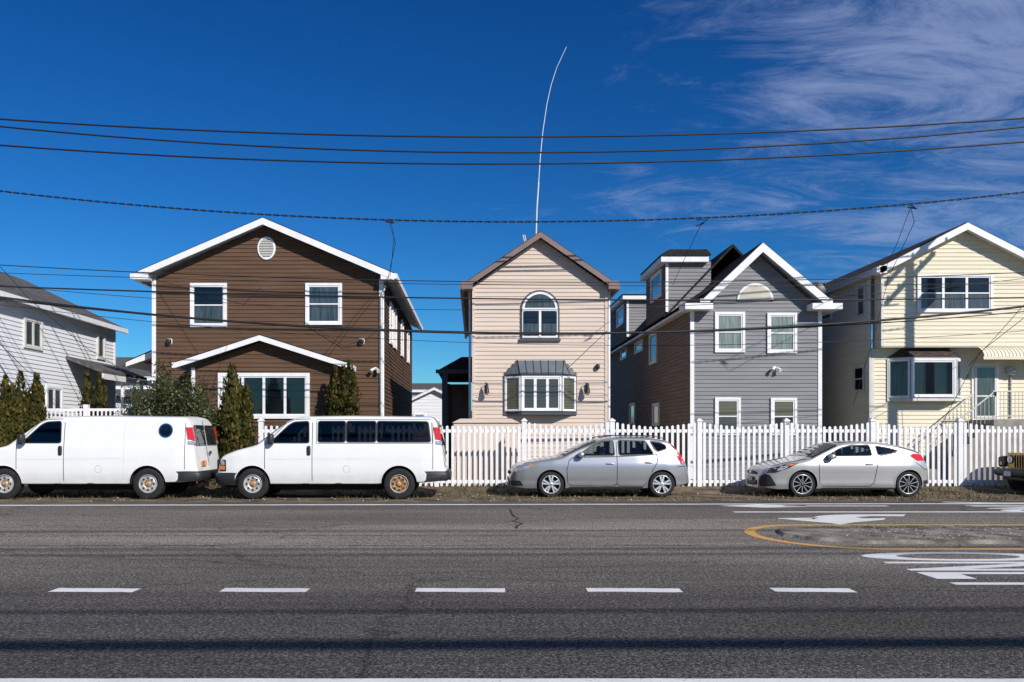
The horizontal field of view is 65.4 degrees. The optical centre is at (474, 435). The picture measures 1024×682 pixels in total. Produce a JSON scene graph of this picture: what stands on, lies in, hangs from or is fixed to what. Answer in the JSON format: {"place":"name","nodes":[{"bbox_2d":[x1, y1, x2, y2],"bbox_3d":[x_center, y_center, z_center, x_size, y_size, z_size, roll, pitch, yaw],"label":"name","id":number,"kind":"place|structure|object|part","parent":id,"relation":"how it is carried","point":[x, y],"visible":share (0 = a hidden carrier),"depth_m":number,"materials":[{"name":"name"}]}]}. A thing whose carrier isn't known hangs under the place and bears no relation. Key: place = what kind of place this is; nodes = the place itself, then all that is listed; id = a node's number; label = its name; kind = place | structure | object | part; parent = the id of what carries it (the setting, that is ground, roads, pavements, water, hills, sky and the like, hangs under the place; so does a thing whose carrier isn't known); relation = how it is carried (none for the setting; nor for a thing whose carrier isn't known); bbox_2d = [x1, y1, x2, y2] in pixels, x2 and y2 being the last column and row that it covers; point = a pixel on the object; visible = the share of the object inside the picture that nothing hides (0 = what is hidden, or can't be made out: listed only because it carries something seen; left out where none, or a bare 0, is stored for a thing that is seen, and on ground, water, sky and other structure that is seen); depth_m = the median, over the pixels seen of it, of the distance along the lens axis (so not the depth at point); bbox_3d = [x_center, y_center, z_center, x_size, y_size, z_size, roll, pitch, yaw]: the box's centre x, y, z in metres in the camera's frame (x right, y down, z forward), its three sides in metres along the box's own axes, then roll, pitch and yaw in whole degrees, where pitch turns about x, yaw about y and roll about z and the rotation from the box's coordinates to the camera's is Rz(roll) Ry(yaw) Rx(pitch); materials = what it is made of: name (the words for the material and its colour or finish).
{"place":"outdoors","nodes":[
{"label":"outdoors","id":0,"kind":"place"},
{"bbox_2d":[0,266,142,382],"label":"service drop line","id":1,"kind":"object","parent":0,"point":[63,328],"visible":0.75,"depth_m":24.11,"materials":[{"name":"black rubber"}]},
{"bbox_2d":[116,394,151,415],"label":"walls","id":2,"kind":"structure","parent":0,"point":[118,400],"depth_m":38.87,"materials":[{"name":"white plastic"}]},
{"bbox_2d":[116,389,151,398],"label":"roof","id":3,"kind":"structure","parent":2,"relation":"on","point":[118,391],"depth_m":40.89,"materials":[{"name":"grey"}]},
{"bbox_2d":[195,342,343,481],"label":"front bay walls","id":4,"kind":"structure","parent":0,"point":[262,357],"depth_m":25.29,"materials":[{"name":"brown wood"}]},
{"bbox_2d":[172,334,355,402],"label":"front bay roof","id":5,"kind":"structure","parent":4,"relation":"on","point":[188,364],"depth_m":24.92,"materials":[{"name":"white wood"}]},
{"bbox_2d":[218,373,309,418],"bbox_3d":[-6.681,-1.252,25.270,2.905,1.452,0.080,0,0,0],"label":"picture window","id":6,"kind":"structure","parent":4,"relation":"attached to","point":[281,395],"depth_m":25.27,"materials":[{"name":"white glass"}]},
{"bbox_2d":[412,390,441,424],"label":"walls","id":7,"kind":"structure","parent":0,"point":[429,404],"depth_m":51.99,"materials":[{"name":"white plastic"}]},
{"bbox_2d":[413,413,425,415],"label":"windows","id":8,"kind":"structure","parent":7,"relation":"attached to","point":[419,414],"depth_m":51.93,"materials":[{"name":"white glass"}]},
{"bbox_2d":[412,387,441,399],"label":"roof","id":9,"kind":"structure","parent":7,"relation":"on","point":[426,392],"depth_m":51.67,"materials":[{"name":"grey"}]},
{"bbox_2d":[0,501,1023,678],"bbox_3d":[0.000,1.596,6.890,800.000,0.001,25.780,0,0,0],"label":"road","id":10,"kind":"structure","parent":0,"point":[355,612],"depth_m":7.93,"materials":[{"name":"grey asphalt"}]},
{"bbox_2d":[123,509,523,545],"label":"road cracks","id":11,"kind":"object","parent":10,"relation":"on","point":[513,515],"visible":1,"depth_m":12.65,"materials":[{"name":"black asphalt"}]},
{"bbox_2d":[0,502,1023,681],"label":"road markings","id":12,"kind":"object","parent":10,"relation":"on","point":[843,519],"visible":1,"depth_m":8.17,"materials":[{"name":"paint"}]},
{"bbox_2d":[744,524,1023,549],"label":"median island","id":13,"kind":"structure","parent":10,"relation":"on","point":[930,533],"depth_m":12.44,"materials":[{"name":"yellow paint"}]},
{"bbox_2d":[0,479,1023,502],"bbox_3d":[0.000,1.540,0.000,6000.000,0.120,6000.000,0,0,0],"label":"ground","id":14,"kind":"structure","parent":0,"point":[707,489],"depth_m":21.15,"materials":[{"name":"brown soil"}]},
{"bbox_2d":[0,374,19,447],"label":"arborvitae tree","id":15,"kind":"object","parent":14,"relation":"on","point":[8,414],"visible":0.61,"depth_m":23.50,"materials":[{"name":"green plant"}]},
{"bbox_2d":[9,370,31,442],"bbox_3d":[-13.693,-0.192,24.019,0.978,3.543,0.996,0,0,-30],"label":"arborvitae tree","id":16,"kind":"object","parent":14,"relation":"on","point":[22,403],"visible":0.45,"depth_m":23.89,"materials":[{"name":"green plant"}]},
{"bbox_2d":[26,372,49,429],"bbox_3d":[-13.292,-0.183,24.185,0.825,3.526,0.809,0,0,43],"label":"arborvitae tree","id":17,"kind":"object","parent":14,"relation":"on","point":[38,412],"visible":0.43,"depth_m":24.12,"materials":[{"name":"green plant"}]},
{"bbox_2d":[0,298,113,418],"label":"siding walls","id":18,"kind":"structure","parent":14,"relation":"on","point":[51,364],"depth_m":26.97,"materials":[{"name":"white plastic"}]},
{"bbox_2d":[0,344,47,382],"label":"service drop line","id":19,"kind":"object","parent":18,"relation":"attached to","point":[21,365],"visible":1,"depth_m":22.46,"materials":[{"name":"black rubber"}]},
{"bbox_2d":[0,272,127,333],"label":"roof","id":20,"kind":"structure","parent":18,"relation":"on","point":[40,295],"depth_m":28.25,"materials":[{"name":"grey"}]},
{"bbox_2d":[23,316,115,414],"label":"windows","id":21,"kind":"structure","parent":18,"relation":"attached to","point":[32,333],"depth_m":26.49,"materials":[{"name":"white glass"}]},
{"bbox_2d":[116,357,134,370],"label":"roof","id":22,"kind":"structure","parent":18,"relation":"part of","point":[120,362],"depth_m":49.80,"materials":[{"name":"grey"}]},
{"bbox_2d":[74,369,94,415],"bbox_3d":[-12.153,-0.249,25.028,0.862,3.659,0.812,0,0,0],"label":"arborvitae tree","id":23,"kind":"object","parent":14,"relation":"on","point":[87,393],"visible":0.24,"depth_m":24.89,"materials":[{"name":"green plant"}]},
{"bbox_2d":[44,405,131,418],"bbox_3d":[-11.984,0.276,24.600,2.857,2.447,0.140,0,0,0],"label":"white vinyl fence","id":24,"kind":"object","parent":14,"relation":"on","point":[86,409],"visible":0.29,"depth_m":24.57,"materials":[{"name":"white plastic"}]},
{"bbox_2d":[91,372,108,415],"bbox_3d":[-11.759,-0.215,25.044,0.812,3.590,0.820,0,0,14],"label":"arborvitae tree","id":25,"kind":"object","parent":14,"relation":"on","point":[101,397],"visible":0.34,"depth_m":24.89,"materials":[{"name":"green plant"}]},
{"bbox_2d":[65,356,147,413],"bbox_3d":[-13.535,-0.639,29.498,1.330,4.238,3.737,0,0,0],"label":"side porch","id":26,"kind":"object","parent":14,"relation":"on","point":[109,372],"visible":0.47,"depth_m":29.20,"materials":[{"name":"grey"}]},
{"bbox_2d":[0,415,218,498],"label":"cargo van","id":27,"kind":"object","parent":14,"relation":"on","point":[152,457],"visible":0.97,"depth_m":19.84,"materials":[{"name":"white paint"}]},
{"bbox_3d":[-7.700,-0.120,19.860,0.360,0.360,0.050,0,0,0],"label":"round window","id":28,"kind":"part","parent":27,"relation":"part of","materials":[{"name":"blue glass"}]},
{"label":"rear doors","id":29,"kind":"part","parent":27,"relation":"part of","materials":[{"name":"white paint"}]},
{"bbox_2d":[115,375,149,415],"bbox_3d":[-10.252,-0.124,24.266,1.586,3.419,0.954,0,0,0],"label":"evergreen shrub","id":30,"kind":"object","parent":14,"relation":"on","point":[131,413],"visible":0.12,"depth_m":24.23,"materials":[{"name":"green plant"}]},
{"bbox_2d":[116,381,151,388],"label":"walls","id":31,"kind":"structure","parent":14,"relation":"on","point":[118,384],"depth_m":43.99,"materials":[{"name":"white plastic"}]},
{"bbox_2d":[116,368,151,380],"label":"roof","id":32,"kind":"structure","parent":31,"relation":"on","point":[147,374],"depth_m":45.35,"materials":[{"name":"grey"}]},
{"bbox_2d":[126,350,151,371],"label":"roof","id":33,"kind":"structure","parent":14,"relation":"on","point":[143,361],"depth_m":27.25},
{"bbox_2d":[121,355,217,415],"bbox_3d":[-9.066,-0.395,23.669,2.912,3.968,1.561,0,0,11],"label":"evergreen shrub","id":34,"kind":"object","parent":14,"relation":"on","point":[160,396],"visible":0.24,"depth_m":23.40,"materials":[{"name":"green plant"}]},
{"bbox_2d":[166,370,217,485],"bbox_3d":[-8.058,-0.211,23.281,1.982,3.598,1.259,0,0,0],"label":"evergreen shrub","id":35,"kind":"object","parent":14,"relation":"on","point":[198,405],"visible":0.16,"depth_m":23.16,"materials":[{"name":"green plant"}]},
{"bbox_2d":[197,403,228,486],"bbox_3d":[-7.550,0.317,22.886,1.314,2.577,0.947,0,0,0],"label":"evergreen shrub","id":36,"kind":"object","parent":14,"relation":"on","point":[212,482],"visible":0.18,"depth_m":22.82,"materials":[{"name":"green plant"}]},
{"bbox_2d":[216,362,246,486],"bbox_3d":[-6.977,-0.271,22.897,1.302,3.702,1.318,0,0,0],"label":"arborvitae tree","id":37,"kind":"object","parent":14,"relation":"on","point":[230,410],"visible":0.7,"depth_m":22.64,"materials":[{"name":"green plant"}]},
{"bbox_2d":[236,384,258,447],"bbox_3d":[-6.535,0.038,22.902,0.692,3.083,0.664,0,0,-30],"label":"arborvitae tree","id":38,"kind":"object","parent":14,"relation":"on","point":[247,420],"visible":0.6,"depth_m":22.80,"materials":[{"name":"green plant"}]},
{"bbox_2d":[153,227,411,415],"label":"siding walls","id":39,"kind":"structure","parent":14,"relation":"on","point":[293,258],"depth_m":26.49,"materials":[{"name":"brown plastic"}]},
{"bbox_2d":[257,237,275,259],"bbox_3d":[-6.911,-6.216,26.462,0.600,0.760,0.075,0,0,0],"label":"gable vent","id":40,"kind":"object","parent":39,"relation":"attached to","point":[266,247],"visible":1,"depth_m":26.45,"materials":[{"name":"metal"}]},
{"bbox_2d":[152,278,386,415],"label":"corner trim","id":41,"kind":"structure","parent":39,"relation":"attached to","point":[382,287],"depth_m":26.47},
{"bbox_2d":[166,339,379,372],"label":"wall lights","id":42,"kind":"object","parent":39,"relation":"attached to","point":[169,342],"depth_m":26.35,"materials":[{"name":"metal"}]},
{"bbox_2d":[130,217,422,329],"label":"roof","id":43,"kind":"structure","parent":39,"relation":"on","point":[195,252],"depth_m":26.08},
{"bbox_2d":[152,278,243,304],"bbox_3d":[-8.032,-4.566,24.478,6.507,1.273,0.767,0,0,43],"label":"service drop line","id":44,"kind":"object","parent":43,"relation":"attached to","point":[194,290],"visible":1,"depth_m":25.32,"materials":[{"name":"black rubber"}]},
{"bbox_2d":[305,223,395,345],"bbox_3d":[-3.136,-4.424,24.828,2.101,2.946,5.527,0,0,-37],"label":"service drop line","id":45,"kind":"object","parent":43,"relation":"attached to","point":[386,301],"visible":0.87,"depth_m":26.28,"materials":[{"name":"black rubber"}]},
{"bbox_2d":[190,283,409,363],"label":"windows","id":46,"kind":"structure","parent":39,"relation":"attached to","point":[316,313],"depth_m":26.47,"materials":[{"name":"white glass"}]},
{"bbox_2d":[215,415,451,498],"bbox_3d":[-3.580,0.544,20.790,5.980,2.116,2.314,0,0,0],"label":"passenger van","id":47,"kind":"object","parent":14,"relation":"on","point":[398,457],"visible":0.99,"depth_m":19.84,"materials":[{"name":"white paint"}]},
{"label":"rear doors","id":48,"kind":"part","parent":47,"relation":"part of","materials":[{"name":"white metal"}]},
{"bbox_2d":[322,365,346,415],"bbox_3d":[-4.307,-0.293,24.581,0.950,3.747,1.014,0,0,26],"label":"arborvitae tree","id":49,"kind":"object","parent":14,"relation":"on","point":[334,404],"visible":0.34,"depth_m":24.47,"materials":[{"name":"green plant"}]},
{"bbox_2d":[338,358,363,415],"bbox_3d":[-3.875,-0.414,24.622,1.049,3.988,1.111,0,0,0],"label":"arborvitae tree","id":50,"kind":"object","parent":14,"relation":"on","point":[349,398],"visible":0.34,"depth_m":24.45,"materials":[{"name":"green plant"}]},
{"bbox_2d":[436,357,471,469],"bbox_3d":[-0.631,-0.613,30.480,1.413,4.186,6.040,0,0,0],"label":"side porch","id":51,"kind":"object","parent":14,"relation":"on","point":[455,402],"visible":0.51,"depth_m":32.37,"materials":[{"name":"black wood"}]},
{"bbox_2d":[452,419,518,484],"bbox_3d":[0.340,0.492,24.450,2.034,1.977,1.200,0,0,0],"label":"garden storage box","id":52,"kind":"object","parent":14,"relation":"on","point":[488,423],"visible":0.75,"depth_m":23.90,"materials":[{"name":"beige plastic"}]},
{"bbox_2d":[10,493,1020,501],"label":"gravel and leaves","id":53,"kind":"structure","parent":14,"relation":"on","point":[549,498],"depth_m":20.22,"materials":[{"name":"brown gravel"}]},
{"bbox_2d":[474,239,604,460],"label":"siding walls","id":54,"kind":"structure","parent":14,"relation":"on","point":[539,260],"depth_m":25.59,"materials":[{"name":"beige plastic"}]},
{"bbox_2d":[469,286,609,434],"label":"corner trim","id":55,"kind":"structure","parent":54,"relation":"attached to","point":[607,363],"depth_m":25.57,"materials":[{"name":"beige plastic"}]},
{"bbox_2d":[460,231,619,338],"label":"roof","id":56,"kind":"structure","parent":54,"relation":"on","point":[556,246],"depth_m":25.27,"materials":[{"name":"brown"}]},
{"bbox_2d":[522,48,565,241],"bbox_3d":[2.230,-9.698,26.791,1.745,6.946,0.564,0,0,-31],"label":"radio antenna","id":57,"kind":"object","parent":56,"relation":"on","point":[539,171],"visible":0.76,"depth_m":26.98,"materials":[{"name":"white metal"}]},
{"bbox_2d":[519,290,560,340],"bbox_3d":[2.099,-3.840,25.550,1.320,1.642,0.100,0,0,0],"label":"arched window","id":58,"kind":"structure","parent":54,"relation":"attached to","point":[539,320],"depth_m":25.53,"materials":[{"name":"glass"}]},
{"bbox_2d":[504,374,576,414],"bbox_3d":[2.107,-1.293,25.408,2.345,1.306,0.456,0,0,0],"label":"bay window","id":59,"kind":"structure","parent":54,"relation":"attached to","point":[540,394],"depth_m":25.22,"materials":[{"name":"glass"}]},
{"bbox_2d":[503,360,576,374],"bbox_3d":[2.107,-2.178,25.376,2.400,0.465,0.448,0,0,0],"label":"bay window roof","id":60,"kind":"structure","parent":59,"relation":"on","point":[539,366],"depth_m":25.36,"materials":[{"name":"grey metal"}]},
{"bbox_2d":[484,364,599,394],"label":"lanterns","id":61,"kind":"object","parent":54,"relation":"attached to","point":[587,390],"visible":1,"depth_m":25.31,"materials":[{"name":"metal"}]},
{"bbox_2d":[507,435,688,496],"bbox_3d":[3.248,0.795,21.335,4.745,1.614,2.098,0,0,0],"label":"station wagon","id":62,"kind":"object","parent":14,"relation":"on","point":[656,467],"visible":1,"depth_m":20.51,"materials":[{"name":"silver metal"}]},
{"bbox_2d":[257,418,1023,486],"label":"white picket fence","id":63,"kind":"object","parent":14,"relation":"on","point":[872,430],"visible":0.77,"depth_m":22.96,"materials":[{"name":"wood"}]},
{"bbox_2d":[610,256,817,478],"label":"siding walls","id":64,"kind":"structure","parent":14,"relation":"on","point":[752,380],"depth_m":26.99,"materials":[{"name":"grey plastic"}]},
{"bbox_2d":[620,283,796,434],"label":"windows","id":65,"kind":"structure","parent":64,"relation":"attached to","point":[728,411],"depth_m":26.97,"materials":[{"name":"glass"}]},
{"bbox_2d":[610,242,842,356],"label":"roof","id":66,"kind":"structure","parent":64,"relation":"on","point":[732,262],"depth_m":27.03,"materials":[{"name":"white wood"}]},
{"bbox_2d":[610,249,710,348],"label":"dormers","id":67,"kind":"object","parent":66,"relation":"on","point":[667,264],"visible":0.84,"depth_m":30.10,"materials":[{"name":"grey plastic"}]},
{"bbox_2d":[690,311,821,478],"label":"corner trim","id":68,"kind":"structure","parent":64,"relation":"attached to","point":[692,378],"depth_m":26.97,"materials":[{"name":"white wood"}]},
{"bbox_2d":[771,366,781,371],"bbox_3d":[10.156,-2.227,26.868,0.376,0.213,0.264,0,0,0],"label":"flood light","id":69,"kind":"object","parent":64,"relation":"attached to","point":[774,368],"visible":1,"depth_m":26.80,"materials":[{"name":"white plastic"}]},
{"bbox_2d":[746,440,928,496],"bbox_3d":[9.643,0.869,21.395,4.495,1.465,2.112,0,0,0],"label":"hatchback coupe","id":70,"kind":"object","parent":14,"relation":"on","point":[871,466],"visible":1,"depth_m":20.57,"materials":[{"name":"grey paint"}]},
{"bbox_2d":[822,232,1023,458],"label":"siding walls","id":71,"kind":"structure","parent":14,"relation":"on","point":[963,253],"depth_m":26.93,"materials":[{"name":"beige plastic"}]},
{"bbox_2d":[868,274,883,422],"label":"corner trim","id":72,"kind":"structure","parent":71,"relation":"attached to","point":[871,383],"depth_m":26.90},
{"bbox_2d":[853,209,914,404],"bbox_3d":[12.901,-3.657,24.429,0.934,5.252,5.077,0,0,9],"label":"service drop line","id":73,"kind":"object","parent":71,"relation":"attached to","point":[882,300],"visible":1,"depth_m":26.42,"materials":[{"name":"black rubber"}]},
{"bbox_2d":[822,274,992,393],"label":"windows","id":74,"kind":"structure","parent":71,"relation":"attached to","point":[965,290],"depth_m":26.47,"materials":[{"name":"white glass"}]},
{"bbox_2d":[822,222,1023,322],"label":"roof","id":75,"kind":"structure","parent":71,"relation":"on","point":[876,268],"depth_m":26.17,"materials":[{"name":"white"}]},
{"bbox_2d":[885,208,910,268],"bbox_3d":[12.826,-5.854,24.137,0.101,0.939,4.546,0,0,19],"label":"service drop line","id":76,"kind":"object","parent":75,"relation":"attached to","point":[899,237],"visible":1,"depth_m":23.99,"materials":[{"name":"black rubber"}]},
{"bbox_2d":[886,357,961,401],"bbox_3d":[15.199,-1.871,26.733,2.522,1.467,0.506,0,0,0],"label":"bay window","id":77,"kind":"structure","parent":71,"relation":"attached to","point":[923,379],"depth_m":26.52,"materials":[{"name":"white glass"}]},
{"bbox_2d":[887,348,959,357],"bbox_3d":[15.199,-2.798,26.710,2.562,0.387,0.480,0,0,0],"label":"bay window roof","id":78,"kind":"structure","parent":77,"relation":"on","point":[924,352],"depth_m":26.66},
{"bbox_2d":[971,363,998,419],"bbox_3d":[17.255,-1.474,26.885,0.914,1.916,0.130,0,0,0],"label":"front door","id":79,"kind":"structure","parent":71,"relation":"attached to","point":[984,380],"depth_m":26.86,"materials":[{"name":"white glass"}]},
{"bbox_2d":[969,308,1020,364],"bbox_3d":[16.051,-2.977,24.357,0.319,1.280,5.020,0,0,17],"label":"service drop line","id":80,"kind":"object","parent":71,"relation":"attached to","point":[996,335],"visible":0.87,"depth_m":24.92,"materials":[{"name":"black rubber"}]},
{"bbox_2d":[978,347,1023,358],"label":"door awning","id":81,"kind":"object","parent":71,"relation":"attached to","point":[1003,352],"depth_m":26.19,"materials":[{"name":"beige plastic"}]},
{"bbox_2d":[1006,366,1017,417],"bbox_3d":[18.080,-1.460,26.830,0.280,1.741,0.240,0,0,0],"label":"electric meter","id":82,"kind":"object","parent":71,"relation":"attached to","point":[1011,370],"visible":0.96,"depth_m":26.79,"materials":[{"name":"paint"}]},
{"bbox_2d":[924,419,1023,479],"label":"front steps","id":83,"kind":"structure","parent":14,"relation":"on","point":[1005,423],"depth_m":25.65,"materials":[{"name":"concrete"}]},
{"bbox_2d":[912,391,1023,465],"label":"stair railing","id":84,"kind":"object","parent":83,"relation":"on","point":[996,416],"visible":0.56,"depth_m":25.70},
{"bbox_2d":[994,452,1023,490],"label":"off road vehicle","id":85,"kind":"object","parent":14,"relation":"on","point":[1013,473],"visible":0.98,"depth_m":21.98,"materials":[{"name":"yellow paint"}]},
{"bbox_3d":[-18.500,-3.950,22.000,0.480,11.300,2.200,0,0,0],"label":"utility pole","id":86,"kind":"object","parent":14,"relation":"on","visible":0},
{"bbox_2d":[9,273,1004,285],"bbox_3d":[-0.375,-4.404,21.900,36.251,0.611,0.018,0,0,0],"label":"telephone line","id":87,"kind":"object","parent":86,"relation":"attached to","point":[491,284],"visible":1,"depth_m":21.89,"materials":[{"name":"black rubber"}]},
{"bbox_2d":[0,304,1017,345],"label":"telephone line","id":88,"kind":"object","parent":86,"relation":"attached to","point":[510,343],"visible":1,"depth_m":22.14,"materials":[{"name":"black rubber"}]},
{"bbox_2d":[0,296,1023,334],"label":"telephone line","id":89,"kind":"object","parent":86,"relation":"attached to","point":[511,333],"visible":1,"depth_m":21.68,"materials":[{"name":"black rubber"}]},
{"bbox_2d":[0,117,1023,137],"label":"power line","id":90,"kind":"object","parent":86,"relation":"attached to","point":[511,136],"visible":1,"depth_m":21.78,"materials":[{"name":"black rubber"}]},
{"bbox_2d":[0,141,1023,164],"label":"power line","id":91,"kind":"object","parent":86,"relation":"attached to","point":[511,163],"visible":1,"depth_m":21.48,"materials":[{"name":"black rubber"}]},
{"bbox_2d":[0,126,1023,152],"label":"power line","id":92,"kind":"object","parent":86,"relation":"attached to","point":[512,152],"visible":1,"depth_m":22.28,"materials":[{"name":"black rubber"}]},
{"bbox_2d":[0,286,1023,300],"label":"telephone line","id":93,"kind":"object","parent":86,"relation":"attached to","point":[523,298],"visible":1,"depth_m":22.09,"materials":[{"name":"black rubber"}]},
{"bbox_2d":[0,190,1023,222],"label":"power line","id":94,"kind":"object","parent":86,"relation":"attached to","point":[462,221],"visible":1,"depth_m":21.99,"materials":[{"name":"black rubber"}]},
{"bbox_3d":[6.288,-5.867,22.000,0.333,0.213,0.040,0,0,0],"label":"service drop line","id":95,"kind":"object","parent":94,"relation":"attached to","visible":0},
{"bbox_2d":[673,225,700,283],"bbox_3d":[6.800,-5.717,25.751,0.037,0.322,7.575,0,0,8],"label":"service drop line","id":96,"kind":"object","parent":95,"relation":"attached to","point":[687,252],"visible":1,"depth_m":25.09,"materials":[{"name":"black rubber"}]},
{"bbox_2d":[1,265,1023,282],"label":"telephone line","id":97,"kind":"object","parent":86,"relation":"attached to","point":[507,281],"visible":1,"depth_m":22.19,"materials":[{"name":"black rubber"}]},
{"bbox_2d":[2,278,1023,309],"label":"telephone line","id":98,"kind":"object","parent":86,"relation":"attached to","point":[521,309],"visible":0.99,"depth_m":22.19,"materials":[{"name":"black rubber"}]},
{"bbox_2d":[0,299,1023,331],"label":"telephone line","id":99,"kind":"object","parent":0,"point":[735,330],"visible":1,"depth_m":21.74,"materials":[{"name":"black rubber"}]},
{"bbox_2d":[0,0,1023,409],"label":"sky","id":100,"kind":"structure","parent":0,"point":[357,67],"materials":[{"name":"blue"}]},
{"bbox_2d":[813,282,825,293],"bbox_3d":[12.770,-5.296,29.464,0.474,0.808,0.517,0,0,29],"label":"satellite dish","id":101,"kind":"object","parent":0,"point":[822,289],"visible":0.58,"depth_m":29.54,"materials":[{"name":"metal"}]},
{"bbox_2d":[940,318,1023,426],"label":"service drop line","id":102,"kind":"object","parent":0,"point":[972,366],"visible":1,"depth_m":25.17,"materials":[{"name":"black rubber"}]},
{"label":"walls","id":103,"kind":"object","parent":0,"visible":0},
{"bbox_2d":[412,383,441,391],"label":"roof","id":104,"kind":"structure","parent":103,"relation":"on","point":[419,387],"depth_m":72.52,"materials":[{"name":"grey"}]}
]}

